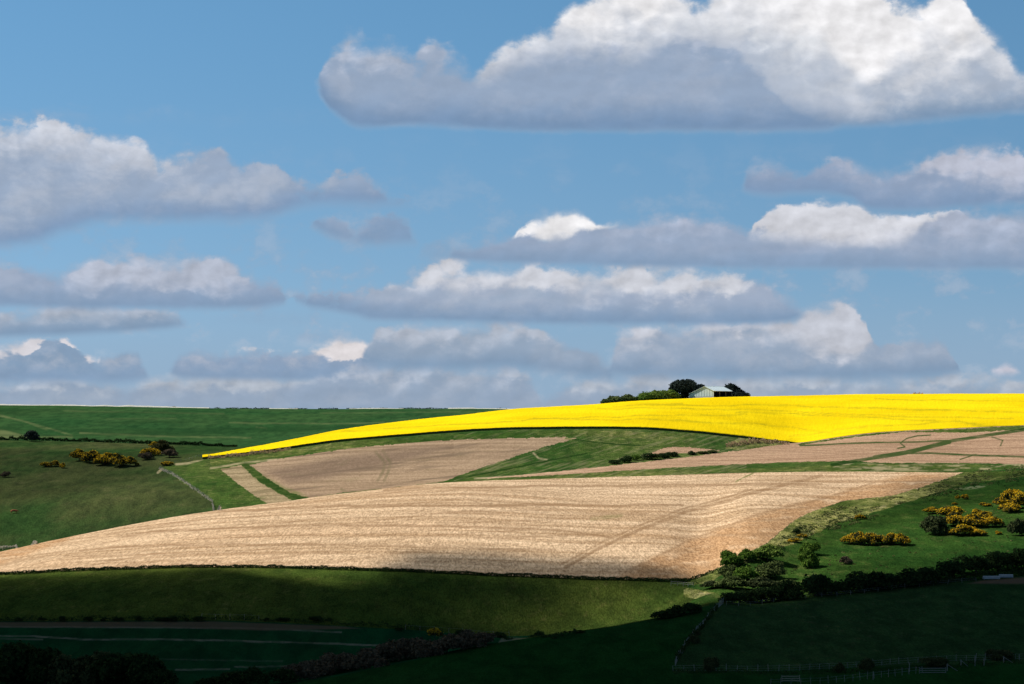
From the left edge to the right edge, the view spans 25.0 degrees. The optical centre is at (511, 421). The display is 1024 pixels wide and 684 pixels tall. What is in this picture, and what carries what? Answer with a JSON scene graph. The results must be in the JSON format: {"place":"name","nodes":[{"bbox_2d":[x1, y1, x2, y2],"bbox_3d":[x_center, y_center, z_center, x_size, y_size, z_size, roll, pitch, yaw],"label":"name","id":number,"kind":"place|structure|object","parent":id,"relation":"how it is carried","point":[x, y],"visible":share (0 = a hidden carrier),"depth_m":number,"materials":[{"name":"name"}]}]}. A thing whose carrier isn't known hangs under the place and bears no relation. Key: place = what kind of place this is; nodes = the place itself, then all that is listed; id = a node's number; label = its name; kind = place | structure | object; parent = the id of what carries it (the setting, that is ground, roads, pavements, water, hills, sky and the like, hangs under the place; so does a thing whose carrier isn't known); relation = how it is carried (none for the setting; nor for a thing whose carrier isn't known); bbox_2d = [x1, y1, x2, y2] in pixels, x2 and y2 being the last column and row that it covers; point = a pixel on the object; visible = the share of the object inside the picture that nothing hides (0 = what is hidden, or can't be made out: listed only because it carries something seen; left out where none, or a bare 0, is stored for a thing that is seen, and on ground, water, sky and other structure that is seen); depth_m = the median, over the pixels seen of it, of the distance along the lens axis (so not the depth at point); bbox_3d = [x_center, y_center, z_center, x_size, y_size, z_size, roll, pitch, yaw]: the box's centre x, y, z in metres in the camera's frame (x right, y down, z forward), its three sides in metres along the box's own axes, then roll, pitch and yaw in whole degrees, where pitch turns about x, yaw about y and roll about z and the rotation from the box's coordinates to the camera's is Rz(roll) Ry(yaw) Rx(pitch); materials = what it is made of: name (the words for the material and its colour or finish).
{"place":"outdoors","nodes":[
{"label":"outdoors","id":0,"kind":"place"},
{"bbox_2d":[0,404,206,407],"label":"chalk track","id":1,"kind":"structure","parent":0,"point":[117,406],"depth_m":1386.59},
{"bbox_2d":[0,440,264,551],"bbox_3d":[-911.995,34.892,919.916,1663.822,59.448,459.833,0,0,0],"label":"pasture","id":2,"kind":"structure","parent":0,"point":[74,496],"depth_m":874.12,"materials":[{"name":"green plant"}]},
{"bbox_2d":[24,430,39,441],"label":"bush","id":3,"kind":"object","parent":2,"relation":"on","point":[31,435],"visible":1,"depth_m":1078.07,"materials":[{"name":"green plant"}]},
{"bbox_2d":[80,450,99,460],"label":"gorse bush","id":4,"kind":"object","parent":2,"relation":"on","point":[88,456],"visible":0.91,"depth_m":956.93,"materials":[{"name":"yellow plant"}]},
{"bbox_2d":[92,454,111,464],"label":"gorse bush","id":5,"kind":"object","parent":2,"relation":"on","point":[101,458],"visible":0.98,"depth_m":949.63,"materials":[{"name":"yellow plant"}]},
{"bbox_2d":[108,453,125,465],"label":"gorse bush","id":6,"kind":"object","parent":2,"relation":"on","point":[116,458],"visible":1,"depth_m":945.23,"materials":[{"name":"yellow plant"}]},
{"bbox_2d":[149,440,174,451],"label":"thicket","id":7,"kind":"object","parent":2,"relation":"on","point":[161,445],"visible":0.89,"depth_m":994.92,"materials":[{"name":"green plant"}]},
{"bbox_2d":[0,405,506,446],"bbox_3d":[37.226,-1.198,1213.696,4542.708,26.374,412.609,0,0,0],"label":"crop field","id":8,"kind":"structure","parent":0,"point":[242,427],"depth_m":1235.10,"materials":[{"name":"green plant"}]},
{"bbox_2d":[0,435,236,446],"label":"hedge","id":9,"kind":"object","parent":8,"relation":"on","point":[86,439],"visible":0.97,"depth_m":1086.11,"materials":[{"name":"green plant"}]},
{"bbox_2d":[214,407,506,408],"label":"hedge","id":10,"kind":"object","parent":8,"relation":"on","point":[331,408],"visible":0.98,"depth_m":1391.50,"materials":[{"name":"green plant"}]},
{"bbox_2d":[220,465,289,503],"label":"bare strip","id":11,"kind":"object","parent":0,"point":[241,475],"visible":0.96,"depth_m":868.33,"materials":[{"name":"soil"}]},
{"bbox_2d":[0,620,529,683],"bbox_3d":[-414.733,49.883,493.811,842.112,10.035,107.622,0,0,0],"label":"crop field","id":12,"kind":"structure","parent":0,"point":[188,652],"depth_m":505.06,"materials":[{"name":"green plant"}]},
{"bbox_2d":[0,640,36,683],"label":"tree","id":13,"kind":"object","parent":12,"relation":"on","point":[13,660],"visible":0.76,"depth_m":455.19,"materials":[{"name":"green plant"}]},
{"bbox_2d":[24,646,63,683],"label":"tree","id":14,"kind":"object","parent":12,"relation":"on","point":[39,660],"visible":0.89,"depth_m":455.25,"materials":[{"name":"green plant"}]},
{"bbox_2d":[44,653,103,683],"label":"tree","id":15,"kind":"object","parent":12,"relation":"on","point":[67,669],"visible":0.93,"depth_m":453.56,"materials":[{"name":"green plant"}]},
{"bbox_2d":[73,650,117,683],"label":"tree","id":16,"kind":"object","parent":12,"relation":"on","point":[87,665],"visible":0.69,"depth_m":454.75,"materials":[{"name":"green plant"}]},
{"bbox_2d":[90,652,132,683],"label":"tree","id":17,"kind":"object","parent":12,"relation":"on","point":[110,666],"visible":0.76,"depth_m":452.89,"materials":[{"name":"green plant"}]},
{"bbox_2d":[124,651,166,683],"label":"tree","id":18,"kind":"object","parent":12,"relation":"on","point":[142,667],"visible":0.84,"depth_m":450.73,"materials":[{"name":"green plant"}]},
{"bbox_2d":[148,668,178,683],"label":"tree","id":19,"kind":"object","parent":12,"relation":"on","point":[164,676],"visible":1,"depth_m":444.91,"materials":[{"name":"green plant"}]},
{"bbox_2d":[193,676,225,683],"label":"bush","id":20,"kind":"object","parent":12,"relation":"on","point":[212,680],"visible":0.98,"depth_m":447.44,"materials":[{"name":"green plant"}]},
{"bbox_2d":[0,614,442,630],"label":"hedge","id":21,"kind":"object","parent":12,"relation":"on","point":[226,617],"visible":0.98,"depth_m":522.83,"materials":[{"name":"green plant"}]},
{"bbox_2d":[219,669,246,683],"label":"bush","id":22,"kind":"object","parent":12,"relation":"on","point":[232,677],"visible":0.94,"depth_m":446.88,"materials":[{"name":"green plant"}]},
{"bbox_2d":[240,665,271,683],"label":"bush","id":23,"kind":"object","parent":12,"relation":"on","point":[253,674],"visible":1,"depth_m":444.44,"materials":[{"name":"green plant"}]},
{"bbox_2d":[266,668,298,683],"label":"bush","id":24,"kind":"object","parent":12,"relation":"on","point":[286,675],"visible":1,"depth_m":445.53,"materials":[{"name":"green plant"}]},
{"bbox_2d":[280,660,321,679],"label":"thicket bush","id":25,"kind":"object","parent":12,"relation":"on","point":[304,669],"visible":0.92,"depth_m":450.85,"materials":[{"name":"brown plant"}]},
{"bbox_2d":[308,659,337,675],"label":"thicket bush","id":26,"kind":"object","parent":12,"relation":"on","point":[323,667],"visible":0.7,"depth_m":478.64,"materials":[{"name":"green plant"}]},
{"bbox_2d":[319,651,355,670],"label":"thicket bush","id":27,"kind":"object","parent":12,"relation":"on","point":[342,657],"visible":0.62,"depth_m":483.69,"materials":[{"name":"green plant"}]},
{"bbox_2d":[343,647,390,668],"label":"thicket bush","id":28,"kind":"object","parent":12,"relation":"on","point":[365,658],"visible":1,"depth_m":458.53,"materials":[{"name":"brown plant"}]},
{"bbox_2d":[372,643,405,661],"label":"thicket bush","id":29,"kind":"object","parent":12,"relation":"on","point":[387,651],"visible":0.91,"depth_m":493.01,"materials":[{"name":"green plant"}]},
{"bbox_2d":[385,637,425,658],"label":"thicket bush","id":30,"kind":"object","parent":12,"relation":"on","point":[402,644],"visible":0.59,"depth_m":496.42,"materials":[{"name":"brown plant"}]},
{"bbox_2d":[409,639,445,657],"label":"thicket bush","id":31,"kind":"object","parent":12,"relation":"on","point":[421,648],"visible":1,"depth_m":467.01,"materials":[{"name":"brown plant"}]},
{"bbox_2d":[434,633,465,652],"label":"thicket bush","id":32,"kind":"object","parent":12,"relation":"on","point":[451,641],"visible":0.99,"depth_m":468.16,"materials":[{"name":"brown plant"}]},
{"bbox_2d":[455,629,486,648],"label":"thicket bush","id":33,"kind":"object","parent":12,"relation":"on","point":[471,639],"visible":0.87,"depth_m":471.87,"materials":[{"name":"brown plant"}]},
{"bbox_2d":[474,632,496,642],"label":"thicket bush","id":34,"kind":"object","parent":12,"relation":"on","point":[489,637],"visible":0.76,"depth_m":476.28,"materials":[{"name":"brown plant"}]},
{"bbox_2d":[0,567,708,639],"bbox_3d":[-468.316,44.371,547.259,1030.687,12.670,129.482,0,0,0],"label":"pasture","id":35,"kind":"structure","parent":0,"point":[512,605],"depth_m":567.60,"materials":[{"name":"green plant"}]},
{"bbox_2d":[0,563,688,581],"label":"hedge","id":36,"kind":"object","parent":35,"relation":"on","point":[356,568],"visible":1,"depth_m":598.62,"materials":[{"name":"green plant"}]},
{"bbox_2d":[475,628,575,639],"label":"hedge","id":37,"kind":"object","parent":35,"relation":"on","point":[539,633],"visible":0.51,"depth_m":492.37,"materials":[{"name":"green plant"}]},
{"bbox_2d":[250,437,575,497],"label":"bare field","id":38,"kind":"structure","parent":0,"point":[357,469],"depth_m":915.13,"materials":[{"name":"brown soil"}]},
{"bbox_2d":[0,472,962,579],"bbox_3d":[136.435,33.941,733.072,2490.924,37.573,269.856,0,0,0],"label":"stubble field","id":39,"kind":"structure","parent":0,"point":[675,526],"depth_m":687.22,"materials":[{"name":"beige plant"}]},
{"bbox_2d":[0,0,1023,408],"label":"sky","id":40,"kind":"structure","parent":0,"point":[309,204],"materials":[{"name":"blue"}]},
{"bbox_2d":[163,429,1003,509],"bbox_3d":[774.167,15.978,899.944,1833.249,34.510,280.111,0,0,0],"label":"meadow","id":41,"kind":"structure","parent":0,"point":[218,486],"depth_m":921.27,"materials":[{"name":"green plant"}]},
{"bbox_2d":[208,447,290,458],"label":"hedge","id":42,"kind":"object","parent":41,"relation":"on","point":[251,451],"visible":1,"depth_m":966.46,"materials":[{"name":"green plant"}]},
{"bbox_2d":[202,393,1023,458],"bbox_3d":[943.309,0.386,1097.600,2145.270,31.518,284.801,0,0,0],"label":"rapeseed field","id":43,"kind":"structure","parent":0,"point":[799,419],"depth_m":1060.44,"materials":[{"name":"yellow plant"}]},
{"bbox_2d":[600,395,625,403],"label":"shrub","id":44,"kind":"object","parent":43,"relation":"on","point":[611,399],"visible":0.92,"depth_m":1183.06,"materials":[{"name":"green plant"}]},
{"bbox_2d":[639,390,670,399],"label":"shrub","id":45,"kind":"object","parent":43,"relation":"on","point":[658,394],"visible":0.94,"depth_m":1187.93,"materials":[{"name":"green plant"}]},
{"bbox_2d":[660,389,680,398],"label":"shrub","id":46,"kind":"object","parent":43,"relation":"on","point":[672,394],"visible":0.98,"depth_m":1190.18,"materials":[{"name":"green plant"}]},
{"bbox_2d":[668,379,700,397],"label":"pine tree","id":47,"kind":"object","parent":43,"relation":"on","point":[684,387],"visible":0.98,"depth_m":1209.07,"materials":[{"name":"green plant"}]},
{"bbox_2d":[689,386,731,397],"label":"barn","id":48,"kind":"structure","parent":43,"relation":"on","point":[712,391],"depth_m":1203.58,"materials":[{"name":"metal"}]},
{"bbox_2d":[724,383,745,396],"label":"pine tree","id":49,"kind":"object","parent":43,"relation":"on","point":[733,388],"visible":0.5,"depth_m":1224.68,"materials":[{"name":"green plant"}]},
{"bbox_2d":[210,426,1023,492],"bbox_3d":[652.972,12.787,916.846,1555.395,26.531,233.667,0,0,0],"label":"field verge","id":50,"kind":"structure","parent":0,"point":[692,437],"depth_m":958.60,"materials":[{"name":"green plant"}]},
{"bbox_2d":[291,604,1023,683],"bbox_3d":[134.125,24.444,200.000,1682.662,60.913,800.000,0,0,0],"label":"pasture","id":51,"kind":"structure","parent":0,"point":[642,652],"depth_m":438.44,"materials":[{"name":"green plant"}]},
{"bbox_2d":[661,604,687,616],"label":"bush","id":52,"kind":"object","parent":51,"relation":"on","point":[675,610],"visible":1,"depth_m":516.27,"materials":[{"name":"green plant"}]},
{"bbox_2d":[682,602,702,612],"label":"bush","id":53,"kind":"object","parent":51,"relation":"on","point":[691,607],"visible":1,"depth_m":519.01,"materials":[{"name":"green plant"}]},
{"bbox_2d":[672,660,1022,674],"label":"scrub","id":54,"kind":"object","parent":51,"relation":"on","point":[915,667],"visible":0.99,"depth_m":427.68,"materials":[{"name":"green plant"}]},
{"bbox_2d":[857,658,874,669],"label":"bush","id":55,"kind":"object","parent":51,"relation":"on","point":[866,663],"visible":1,"depth_m":426.85,"materials":[{"name":"green plant"}]},
{"bbox_2d":[918,657,949,666],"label":"bush","id":56,"kind":"object","parent":51,"relation":"on","point":[938,661],"visible":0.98,"depth_m":433.24,"materials":[{"name":"green plant"}]},
{"bbox_2d":[483,425,1023,478],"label":"bare field","id":57,"kind":"structure","parent":0,"point":[1002,447],"depth_m":943.95,"materials":[{"name":"beige soil"}]},
{"bbox_2d":[673,575,1023,672],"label":"grazed field","id":58,"kind":"structure","parent":0,"point":[954,622],"depth_m":492.18,"materials":[{"name":"green plant"}]},
{"bbox_2d":[675,604,717,660],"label":"hedge","id":59,"kind":"object","parent":58,"relation":"on","point":[705,620],"visible":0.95,"depth_m":485.21,"materials":[{"name":"green plant"}]},
{"bbox_2d":[703,657,719,671],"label":"bush","id":60,"kind":"object","parent":58,"relation":"on","point":[709,663],"visible":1,"depth_m":427.03,"materials":[{"name":"green plant"}]},
{"bbox_2d":[777,578,804,598],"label":"hedgerow bush","id":61,"kind":"object","parent":58,"relation":"on","point":[792,590],"visible":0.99,"depth_m":548.78,"materials":[{"name":"green plant"}]},
{"bbox_2d":[683,653,1018,670],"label":"wire fence","id":62,"kind":"object","parent":58,"relation":"on","point":[849,662],"visible":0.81,"depth_m":433.59,"materials":[{"name":"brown metal"}]},
{"bbox_2d":[722,568,1023,602],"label":"hedge","id":63,"kind":"object","parent":58,"relation":"on","point":[973,575],"visible":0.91,"depth_m":572.99,"materials":[{"name":"green plant"}]},
{"bbox_2d":[984,648,1014,659],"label":"bush","id":64,"kind":"object","parent":58,"relation":"on","point":[996,654],"visible":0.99,"depth_m":443.70,"materials":[{"name":"green plant"}]},
{"bbox_2d":[684,438,1023,598],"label":"rough ground","id":65,"kind":"structure","parent":0,"point":[865,504],"depth_m":746.26,"materials":[{"name":"green plant"}]},
{"bbox_2d":[726,437,789,446],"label":"dry stalks","id":66,"kind":"object","parent":65,"relation":"on","point":[744,441],"visible":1,"depth_m":988.85,"materials":[{"name":"plant"}]},
{"bbox_2d":[688,468,1023,605],"bbox_3d":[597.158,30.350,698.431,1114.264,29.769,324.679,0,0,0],"label":"hillside","id":67,"kind":"structure","parent":0,"point":[907,518],"depth_m":640.88,"materials":[{"name":"green plant"}]},
{"bbox_2d":[717,565,737,576],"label":"bush","id":68,"kind":"object","parent":67,"relation":"on","point":[725,571],"visible":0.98,"depth_m":586.11,"materials":[{"name":"green plant"}]},
{"bbox_2d":[716,592,746,603],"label":"hedgerow bush","id":69,"kind":"object","parent":67,"relation":"on","point":[729,596],"visible":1,"depth_m":543.31,"materials":[{"name":"green plant"}]},
{"bbox_2d":[720,549,743,565],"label":"bush","id":70,"kind":"object","parent":67,"relation":"on","point":[729,557],"visible":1,"depth_m":600.76,"materials":[{"name":"green plant"}]},
{"bbox_2d":[714,576,751,588],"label":"bush","id":71,"kind":"object","parent":67,"relation":"on","point":[734,581],"visible":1,"depth_m":571.56,"materials":[{"name":"green plant"}]},
{"bbox_2d":[732,565,759,579],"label":"bush","id":72,"kind":"object","parent":67,"relation":"on","point":[744,572],"visible":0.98,"depth_m":583.24,"materials":[{"name":"green plant"}]},
{"bbox_2d":[738,548,757,559],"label":"bush","id":73,"kind":"object","parent":67,"relation":"on","point":[745,553],"visible":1,"depth_m":606.82,"materials":[{"name":"green plant"}]},
{"bbox_2d":[733,588,764,602],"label":"hedgerow bush","id":74,"kind":"object","parent":67,"relation":"on","point":[749,594],"visible":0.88,"depth_m":548.64,"materials":[{"name":"green plant"}]},
{"bbox_2d":[744,576,780,587],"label":"bush","id":75,"kind":"object","parent":67,"relation":"on","point":[759,581],"visible":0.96,"depth_m":571.53,"materials":[{"name":"green plant"}]},
{"bbox_2d":[752,544,784,560],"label":"bush","id":76,"kind":"object","parent":67,"relation":"on","point":[768,550],"visible":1,"depth_m":608.95,"materials":[{"name":"green plant"}]},
{"bbox_2d":[754,560,786,577],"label":"bush","id":77,"kind":"object","parent":67,"relation":"on","point":[773,568],"visible":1,"depth_m":588.83,"materials":[{"name":"green plant"}]},
{"bbox_2d":[750,585,790,601],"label":"hedgerow bush","id":78,"kind":"object","parent":67,"relation":"on","point":[771,592],"visible":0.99,"depth_m":548.75,"materials":[{"name":"green plant"}]},
{"bbox_2d":[797,549,819,566],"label":"bush","id":79,"kind":"object","parent":67,"relation":"on","point":[807,557],"visible":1,"depth_m":607.06,"materials":[{"name":"green plant"}]},
{"bbox_2d":[798,542,820,552],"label":"bush","id":80,"kind":"object","parent":67,"relation":"on","point":[813,547],"visible":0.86,"depth_m":628.16,"materials":[{"name":"green plant"}]},
{"bbox_2d":[796,571,839,595],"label":"hedgerow bush","id":81,"kind":"object","parent":67,"relation":"on","point":[815,583],"visible":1,"depth_m":552.64,"materials":[{"name":"green plant"}]},
{"bbox_2d":[851,531,865,542],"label":"gorse bush","id":82,"kind":"object","parent":67,"relation":"on","point":[858,536],"visible":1,"depth_m":645.89,"materials":[{"name":"yellow plant"}]},
{"bbox_2d":[839,570,888,591],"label":"hedgerow bush","id":83,"kind":"object","parent":67,"relation":"on","point":[861,579],"visible":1,"depth_m":560.21,"materials":[{"name":"green plant"}]},
{"bbox_2d":[862,533,879,544],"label":"gorse bush","id":84,"kind":"object","parent":67,"relation":"on","point":[870,538],"visible":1,"depth_m":643.92,"materials":[{"name":"yellow plant"}]},
{"bbox_2d":[749,495,1018,589],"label":"weed tufts","id":85,"kind":"object","parent":67,"relation":"on","point":[893,555],"visible":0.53,"depth_m":621.66,"materials":[{"name":"green plant"}]},
{"bbox_2d":[872,572,900,589],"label":"hedgerow bush","id":86,"kind":"object","parent":67,"relation":"on","point":[890,582],"visible":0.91,"depth_m":561.46,"materials":[{"name":"green plant"}]},
{"bbox_2d":[893,533,911,542],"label":"gorse bush","id":87,"kind":"object","parent":67,"relation":"on","point":[900,538],"visible":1,"depth_m":640.00,"materials":[{"name":"yellow plant"}]},
{"bbox_2d":[895,567,927,585],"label":"hedgerow bush","id":88,"kind":"object","parent":67,"relation":"on","point":[907,577],"visible":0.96,"depth_m":564.82,"materials":[{"name":"green plant"}]},
{"bbox_2d":[913,566,951,583],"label":"hedgerow bush","id":89,"kind":"object","parent":67,"relation":"on","point":[930,574],"visible":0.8,"depth_m":568.49,"materials":[{"name":"green plant"}]},
{"bbox_2d":[919,514,948,533],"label":"bush","id":90,"kind":"object","parent":67,"relation":"on","point":[936,524],"visible":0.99,"depth_m":656.36,"materials":[{"name":"green plant"}]},
{"bbox_2d":[936,505,964,516],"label":"gorse bush","id":91,"kind":"object","parent":67,"relation":"on","point":[947,511],"visible":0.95,"depth_m":690.15,"materials":[{"name":"yellow plant"}]},
{"bbox_2d":[935,560,970,577],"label":"hedgerow bush","id":92,"kind":"object","parent":67,"relation":"on","point":[954,568],"visible":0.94,"depth_m":575.76,"materials":[{"name":"green plant"}]},
{"bbox_2d":[946,514,970,525],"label":"gorse bush","id":93,"kind":"object","parent":67,"relation":"on","point":[956,519],"visible":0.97,"depth_m":670.82,"materials":[{"name":"yellow plant"}]},
{"bbox_2d":[946,524,979,534],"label":"gorse bush","id":94,"kind":"object","parent":67,"relation":"on","point":[963,528],"visible":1,"depth_m":652.15,"materials":[{"name":"yellow plant"}]},
{"bbox_2d":[962,513,984,526],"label":"gorse bush","id":95,"kind":"object","parent":67,"relation":"on","point":[973,519],"visible":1,"depth_m":667.44,"materials":[{"name":"yellow plant"}]},
{"bbox_2d":[949,555,999,572],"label":"hedgerow bush","id":96,"kind":"object","parent":67,"relation":"on","point":[975,562],"visible":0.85,"depth_m":585.60,"materials":[{"name":"green plant"}]},
{"bbox_2d":[981,516,1005,526],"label":"gorse bush","id":97,"kind":"object","parent":67,"relation":"on","point":[993,520],"visible":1,"depth_m":666.25,"materials":[{"name":"yellow plant"}]},
{"bbox_2d":[983,550,1015,569],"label":"hedgerow bush","id":98,"kind":"object","parent":67,"relation":"on","point":[1001,560],"visible":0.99,"depth_m":587.98,"materials":[{"name":"green plant"}]},
{"bbox_2d":[998,503,1020,511],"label":"gorse bush","id":99,"kind":"object","parent":67,"relation":"on","point":[1009,507],"visible":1,"depth_m":696.91,"materials":[{"name":"yellow plant"}]},
{"bbox_2d":[1000,489,1023,500],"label":"gorse bush","id":100,"kind":"object","parent":67,"relation":"on","point":[1008,494],"visible":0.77,"depth_m":721.37,"materials":[{"name":"yellow plant"}]},
{"bbox_2d":[1006,547,1023,568],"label":"hedgerow bush","id":101,"kind":"object","parent":67,"relation":"on","point":[1018,559],"visible":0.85,"depth_m":590.24,"materials":[{"name":"green plant"}]},
{"bbox_2d":[1007,518,1023,534],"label":"bush","id":102,"kind":"object","parent":67,"relation":"on","point":[1017,525],"visible":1,"depth_m":649.01,"materials":[{"name":"green plant"}]},
{"bbox_2d":[1010,492,1023,505],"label":"gorse bush","id":103,"kind":"object","parent":67,"relation":"on","point":[1018,499],"visible":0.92,"depth_m":705.26,"materials":[{"name":"yellow plant"}]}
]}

